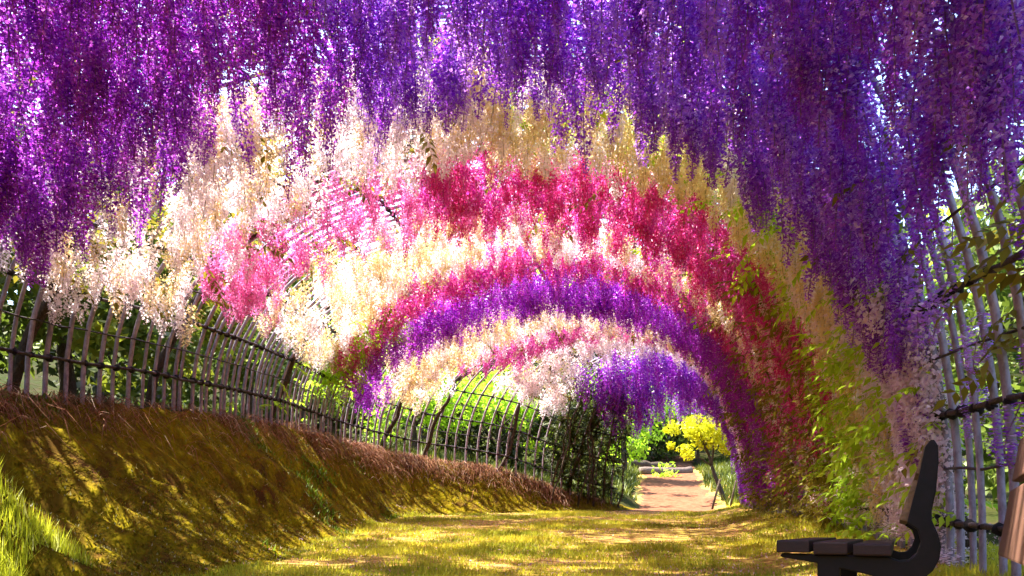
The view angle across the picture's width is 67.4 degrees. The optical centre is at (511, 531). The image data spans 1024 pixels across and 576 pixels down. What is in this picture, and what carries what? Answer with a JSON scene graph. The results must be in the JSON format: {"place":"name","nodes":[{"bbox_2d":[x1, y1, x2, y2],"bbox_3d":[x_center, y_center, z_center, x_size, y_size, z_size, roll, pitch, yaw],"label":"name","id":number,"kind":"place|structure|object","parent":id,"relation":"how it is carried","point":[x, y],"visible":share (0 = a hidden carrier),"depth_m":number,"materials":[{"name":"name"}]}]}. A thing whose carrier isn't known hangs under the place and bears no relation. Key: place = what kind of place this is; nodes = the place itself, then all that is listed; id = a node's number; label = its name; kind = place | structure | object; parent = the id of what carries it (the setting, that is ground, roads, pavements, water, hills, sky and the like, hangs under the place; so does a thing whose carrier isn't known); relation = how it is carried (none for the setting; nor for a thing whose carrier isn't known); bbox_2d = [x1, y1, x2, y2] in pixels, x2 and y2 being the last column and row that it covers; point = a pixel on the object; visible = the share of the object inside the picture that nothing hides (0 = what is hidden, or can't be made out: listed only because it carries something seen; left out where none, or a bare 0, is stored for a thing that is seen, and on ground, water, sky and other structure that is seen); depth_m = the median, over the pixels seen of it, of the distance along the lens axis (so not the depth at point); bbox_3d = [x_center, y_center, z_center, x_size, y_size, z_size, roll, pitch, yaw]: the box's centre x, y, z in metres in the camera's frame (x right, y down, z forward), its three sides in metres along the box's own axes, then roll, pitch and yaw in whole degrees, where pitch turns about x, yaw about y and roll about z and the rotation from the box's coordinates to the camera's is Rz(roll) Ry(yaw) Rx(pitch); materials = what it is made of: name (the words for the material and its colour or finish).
{"place":"outdoors","nodes":[
{"label":"outdoors","id":0,"kind":"place"},
{"bbox_2d":[0,392,635,575],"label":"earth bank","id":1,"kind":"structure","parent":0,"point":[68,457],"depth_m":7.28,"materials":[{"name":"brown soil"}]},
{"bbox_2d":[0,454,98,575],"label":"lush grass","id":2,"kind":"structure","parent":1,"relation":"on","point":[59,540],"depth_m":4.53,"materials":[{"name":"plant"}]},
{"bbox_2d":[0,388,398,554],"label":"weeds","id":3,"kind":"object","parent":1,"relation":"on","point":[394,516],"visible":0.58,"depth_m":10.03,"materials":[{"name":"green plant"}]},
{"bbox_2d":[0,381,612,509],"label":"dry grass","id":4,"kind":"structure","parent":1,"relation":"on","point":[378,453],"depth_m":10.26,"materials":[{"name":"brown plant"}]},
{"bbox_2d":[0,399,620,575],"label":"moss","id":5,"kind":"object","parent":1,"relation":"on","point":[166,550],"visible":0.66,"depth_m":6.45,"materials":[{"name":"green plant"}]},
{"bbox_2d":[0,304,1022,575],"bbox_3d":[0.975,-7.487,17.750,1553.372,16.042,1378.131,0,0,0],"label":"ground","id":6,"kind":"structure","parent":0,"point":[634,504],"depth_m":21.83,"materials":[{"name":"green plant"}]},
{"bbox_2d":[0,75,128,361],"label":"bush","id":7,"kind":"object","parent":6,"relation":"on","point":[80,336],"visible":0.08,"depth_m":7.64,"materials":[{"name":"green plant"}]},
{"bbox_2d":[0,109,198,404],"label":"bush","id":8,"kind":"object","parent":6,"relation":"on","point":[103,309],"visible":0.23,"depth_m":8.93,"materials":[{"name":"green plant"}]},
{"bbox_2d":[0,210,212,402],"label":"bush","id":9,"kind":"object","parent":6,"relation":"on","point":[54,371],"visible":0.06,"depth_m":14.16,"materials":[{"name":"green plant"}]},
{"bbox_2d":[27,188,276,408],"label":"bush","id":10,"kind":"object","parent":6,"relation":"on","point":[207,309],"visible":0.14,"depth_m":11.25,"materials":[{"name":"green plant"}]},
{"bbox_2d":[18,84,344,407],"bbox_3d":[-9.273,-7.172,20.741,7.226,8.503,8.340,0,0,20],"label":"broadleaf tree","id":11,"kind":"object","parent":6,"relation":"on","point":[123,360],"visible":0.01,"depth_m":20.52,"materials":[{"name":"green plant"}]},
{"bbox_2d":[182,225,318,415],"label":"bush","id":12,"kind":"object","parent":6,"relation":"on","point":[197,386],"visible":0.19,"depth_m":13.58,"materials":[{"name":"green plant"}]},
{"bbox_2d":[227,322,385,427],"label":"bush","id":13,"kind":"object","parent":6,"relation":"on","point":[302,410],"visible":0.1,"depth_m":16.89,"materials":[{"name":"green plant"}]},
{"bbox_2d":[259,348,401,438],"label":"bush","id":14,"kind":"object","parent":6,"relation":"on","point":[338,423],"visible":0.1,"depth_m":20.42,"materials":[{"name":"green plant"}]},
{"bbox_2d":[358,344,492,450],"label":"bush","id":15,"kind":"object","parent":6,"relation":"on","point":[430,408],"visible":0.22,"depth_m":18.55,"materials":[{"name":"green plant"}]},
{"bbox_2d":[348,273,536,440],"bbox_3d":[-2.946,-6.281,27.007,7.711,7.451,6.836,0,0,-42],"label":"broadleaf tree","id":16,"kind":"object","parent":6,"relation":"on","point":[422,436],"visible":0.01,"depth_m":26.55,"materials":[{"name":"green plant"}]},
{"bbox_2d":[417,360,536,466],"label":"bush","id":17,"kind":"object","parent":6,"relation":"on","point":[492,445],"visible":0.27,"depth_m":21.19,"materials":[{"name":"green plant"}]},
{"bbox_2d":[427,356,571,464],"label":"bush","id":18,"kind":"object","parent":6,"relation":"on","point":[484,401],"visible":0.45,"depth_m":18.89,"materials":[{"name":"green plant"}]},
{"bbox_2d":[0,195,1021,414],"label":"wood","id":19,"kind":"object","parent":6,"relation":"on","point":[328,314],"visible":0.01,"depth_m":65.92,"materials":[{"name":"green wood"}]},
{"bbox_2d":[0,0,1023,575],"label":"trellis tunnel","id":20,"kind":"structure","parent":6,"relation":"on","point":[960,522],"depth_m":7.17,"materials":[{"name":"grey wood"}]},
{"bbox_2d":[0,0,358,287],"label":"wisteria vine","id":21,"kind":"object","parent":20,"relation":"attached to","point":[63,37],"visible":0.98,"depth_m":5.15,"materials":[{"name":"purple petal"},{"name":"green leaves"},{"name":"bark"}]},
{"bbox_2d":[0,36,582,392],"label":"wisteria vine","id":22,"kind":"object","parent":20,"relation":"attached to","point":[201,181],"visible":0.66,"depth_m":6.91,"materials":[{"name":"white plant"}]},
{"bbox_2d":[144,129,576,405],"bbox_3d":[-0.875,-2.675,8.225,6.478,2.971,2.908,0,0,13],"label":"wisteria vine","id":23,"kind":"object","parent":20,"relation":"attached to","point":[251,295],"visible":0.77,"depth_m":8.46,"materials":[{"name":"pink plant"}]},
{"bbox_2d":[214,198,791,425],"bbox_3d":[-0.040,-2.814,11.549,7.705,3.004,5.748,0,0,0],"label":"wisteria vine","id":24,"kind":"object","parent":20,"relation":"attached to","point":[382,272],"visible":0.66,"depth_m":10.22,"materials":[{"name":"beige plant"}]},
{"bbox_2d":[340,243,776,504],"bbox_3d":[0.530,-2.286,12.541,7.780,4.090,3.930,0,0,11],"label":"wisteria vine","id":25,"kind":"object","parent":20,"relation":"attached to","point":[636,308],"visible":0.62,"depth_m":12.29,"materials":[{"name":"purple plant"}]},
{"bbox_2d":[372,280,746,472],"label":"wisteria vine","id":26,"kind":"object","parent":20,"relation":"attached to","point":[436,362],"visible":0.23,"depth_m":14.86,"materials":[{"name":"beige plant"}]},
{"bbox_2d":[330,225,794,494],"bbox_3d":[0.209,-2.168,11.360,8.080,4.091,3.276,0,0,18],"label":"wisteria vine","id":27,"kind":"object","parent":20,"relation":"attached to","point":[454,287],"visible":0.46,"depth_m":11.01,"materials":[{"name":"pink plant"}]},
{"bbox_2d":[422,317,739,457],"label":"wisteria vine","id":28,"kind":"object","parent":20,"relation":"attached to","point":[505,361],"visible":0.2,"depth_m":15.79,"materials":[{"name":"pink plant"}]},
{"bbox_2d":[493,328,734,470],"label":"wisteria vine","id":29,"kind":"object","parent":20,"relation":"attached to","point":[529,386],"visible":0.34,"depth_m":16.42,"materials":[{"name":"white plant"}]},
{"bbox_2d":[405,128,841,461],"bbox_3d":[1.353,-2.047,8.706,5.372,4.133,3.909,0,0,0],"label":"wisteria vine","id":30,"kind":"object","parent":20,"relation":"attached to","point":[648,214],"visible":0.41,"depth_m":8.22,"materials":[{"name":"pink plant"}]},
{"bbox_2d":[301,21,963,506],"bbox_3d":[0.630,-1.880,6.549,5.541,4.219,2.698,0,0,12],"label":"wisteria vine","id":31,"kind":"object","parent":20,"relation":"attached to","point":[609,155],"visible":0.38,"depth_m":6.36,"materials":[{"name":"beige plant"}]},
{"bbox_2d":[536,344,744,507],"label":"wisteria vine","id":32,"kind":"object","parent":20,"relation":"attached to","point":[691,389],"visible":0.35,"depth_m":16.93,"materials":[{"name":"purple plant"}]},
{"bbox_2d":[343,116,946,543],"bbox_3d":[1.081,-1.683,7.576,5.626,4.412,4.499,0,0,0],"label":"wisteria vine","id":33,"kind":"object","parent":20,"relation":"attached to","point":[849,514],"visible":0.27,"depth_m":6.87,"materials":[{"name":"green plant"}]},
{"bbox_2d":[307,0,1023,483],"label":"wisteria vine","id":34,"kind":"object","parent":20,"relation":"attached to","point":[965,90],"visible":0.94,"depth_m":4.31,"materials":[{"name":"purple plant"}]},
{"bbox_2d":[535,228,848,529],"bbox_3d":[2.168,-1.786,10.588,4.963,4.771,6.713,0,0,0],"label":"wisteria vine","id":35,"kind":"object","parent":20,"relation":"attached to","point":[790,466],"visible":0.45,"depth_m":9.88,"materials":[{"name":"plant"}]},
{"bbox_2d":[454,1,1016,565],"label":"wisteria vine","id":36,"kind":"object","parent":20,"relation":"attached to","point":[898,389],"visible":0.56,"depth_m":4.73,"materials":[{"name":"white plant"}]},
{"bbox_2d":[506,367,628,472],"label":"bush","id":37,"kind":"object","parent":6,"relation":"on","point":[540,457],"visible":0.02,"depth_m":23.76,"materials":[{"name":"green plant"}]},
{"bbox_2d":[507,391,630,482],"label":"bush","id":38,"kind":"object","parent":6,"relation":"on","point":[534,430],"visible":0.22,"depth_m":19.59,"materials":[{"name":"green plant"}]},
{"bbox_2d":[519,326,660,397],"bbox_3d":[3.031,-8.595,38.843,8.497,9.588,9.269,0,0,0],"label":"broadleaf tree","id":39,"kind":"object","parent":6,"relation":"on","point":[577,363],"visible":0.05,"depth_m":36.91,"materials":[{"name":"green plant"}]},
{"bbox_2d":[196,394,1008,505],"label":"undergrowth","id":40,"kind":"object","parent":6,"relation":"on","point":[724,471],"visible":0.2,"depth_m":22.66,"materials":[{"name":"green plant"}]},
{"bbox_2d":[572,346,682,477],"bbox_3d":[4.127,-4.456,27.674,4.576,5.121,4.055,0,0,0],"label":"broadleaf tree","id":41,"kind":"object","parent":6,"relation":"on","point":[640,446],"visible":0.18,"depth_m":27.77,"materials":[{"name":"green plant"}]},
{"bbox_2d":[620,410,684,461],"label":"bush","id":42,"kind":"object","parent":6,"relation":"on","point":[655,456],"visible":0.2,"depth_m":35.90,"materials":[{"name":"green plant"}]},
{"bbox_2d":[656,388,722,463],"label":"bush","id":43,"kind":"object","parent":6,"relation":"on","point":[680,440],"visible":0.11,"depth_m":35.46,"materials":[{"name":"green plant"}]},
{"bbox_2d":[907,150,1023,483],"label":"bush","id":44,"kind":"object","parent":6,"relation":"on","point":[971,308],"visible":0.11,"depth_m":8.58,"materials":[{"name":"green plant"}]},
{"bbox_2d":[926,204,1023,511],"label":"bush","id":45,"kind":"object","parent":6,"relation":"on","point":[1007,301],"visible":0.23,"depth_m":6.30,"materials":[{"name":"green plant"}]},
{"bbox_2d":[937,324,1018,463],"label":"bush","id":46,"kind":"object","parent":6,"relation":"on","point":[965,372],"visible":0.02,"depth_m":11.04,"materials":[{"name":"green plant"}]},
{"bbox_2d":[933,123,1023,477],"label":"broadleaf tree","id":47,"kind":"object","parent":6,"relation":"on","point":[1020,176],"visible":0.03,"depth_m":14.70,"materials":[{"name":"green plant"}]},
{"bbox_2d":[1007,377,1023,459],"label":"bush","id":48,"kind":"object","parent":6,"relation":"on","point":[1021,384],"visible":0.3,"depth_m":4.87,"materials":[{"name":"green plant"}]},
{"bbox_2d":[0,0,1023,382],"label":"sky","id":49,"kind":"structure","parent":0,"point":[879,77],"materials":[{"name":"white"}]},
{"bbox_2d":[161,470,1023,575],"bbox_3d":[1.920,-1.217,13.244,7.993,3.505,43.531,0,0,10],"label":"lawn","id":50,"kind":"structure","parent":0,"point":[634,537],"depth_m":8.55,"materials":[{"name":"plant"}]},
{"bbox_2d":[206,477,1010,575],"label":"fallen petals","id":51,"kind":"object","parent":50,"relation":"on","point":[574,543],"visible":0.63,"depth_m":8.28,"materials":[{"name":"plant"}]},
{"bbox_2d":[663,401,731,500],"bbox_3d":[5.008,-2.133,20.597,2.037,2.966,2.415,0,0,0],"label":"lime tree","id":52,"kind":"object","parent":50,"relation":"on","point":[706,434],"visible":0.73,"depth_m":20.03,"materials":[{"name":"yellow plant"}]},
{"bbox_2d":[730,480,736,506],"bbox_3d":[5.179,-0.831,18.006,0.205,0.729,0.058,0,0,-9],"label":"stake","id":53,"kind":"object","parent":50,"relation":"on","point":[731,501],"visible":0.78,"depth_m":17.99,"materials":[{"name":"brown wood"}]},
{"bbox_2d":[776,440,940,575],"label":"garden bench","id":54,"kind":"object","parent":50,"relation":"on","point":[834,556],"visible":1,"depth_m":2.76,"materials":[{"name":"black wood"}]},
{"bbox_2d":[998,437,1023,564],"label":"garden bench","id":55,"kind":"object","parent":50,"relation":"on","point":[1011,546],"visible":1,"depth_m":2.11,"materials":[{"name":"brown wood"}]},
{"bbox_2d":[621,456,718,511],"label":"dirt path","id":56,"kind":"structure","parent":0,"point":[685,492],"depth_m":23.10,"materials":[{"name":"beige soil"}]},
{"bbox_2d":[627,459,674,467],"bbox_3d":[5.837,-2.779,32.285,2.273,0.420,0.426,0,0,-21],"label":"log","id":57,"kind":"object","parent":56,"relation":"on","point":[644,463],"visible":0.45,"depth_m":32.06,"materials":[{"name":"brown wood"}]},
{"bbox_2d":[638,466,692,473],"bbox_3d":[6.221,-2.432,30.938,2.358,0.420,0.383,0,0,-16],"label":"log","id":58,"kind":"object","parent":56,"relation":"on","point":[657,470],"visible":0.63,"depth_m":30.75,"materials":[{"name":"wood"}]},
{"bbox_2d":[711,479,720,508],"bbox_3d":[4.828,-0.829,18.206,0.270,0.833,0.066,0,0,-7],"label":"stake","id":59,"kind":"object","parent":56,"relation":"on","point":[715,495],"visible":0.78,"depth_m":18.19,"materials":[{"name":"brown wood"}]}
]}

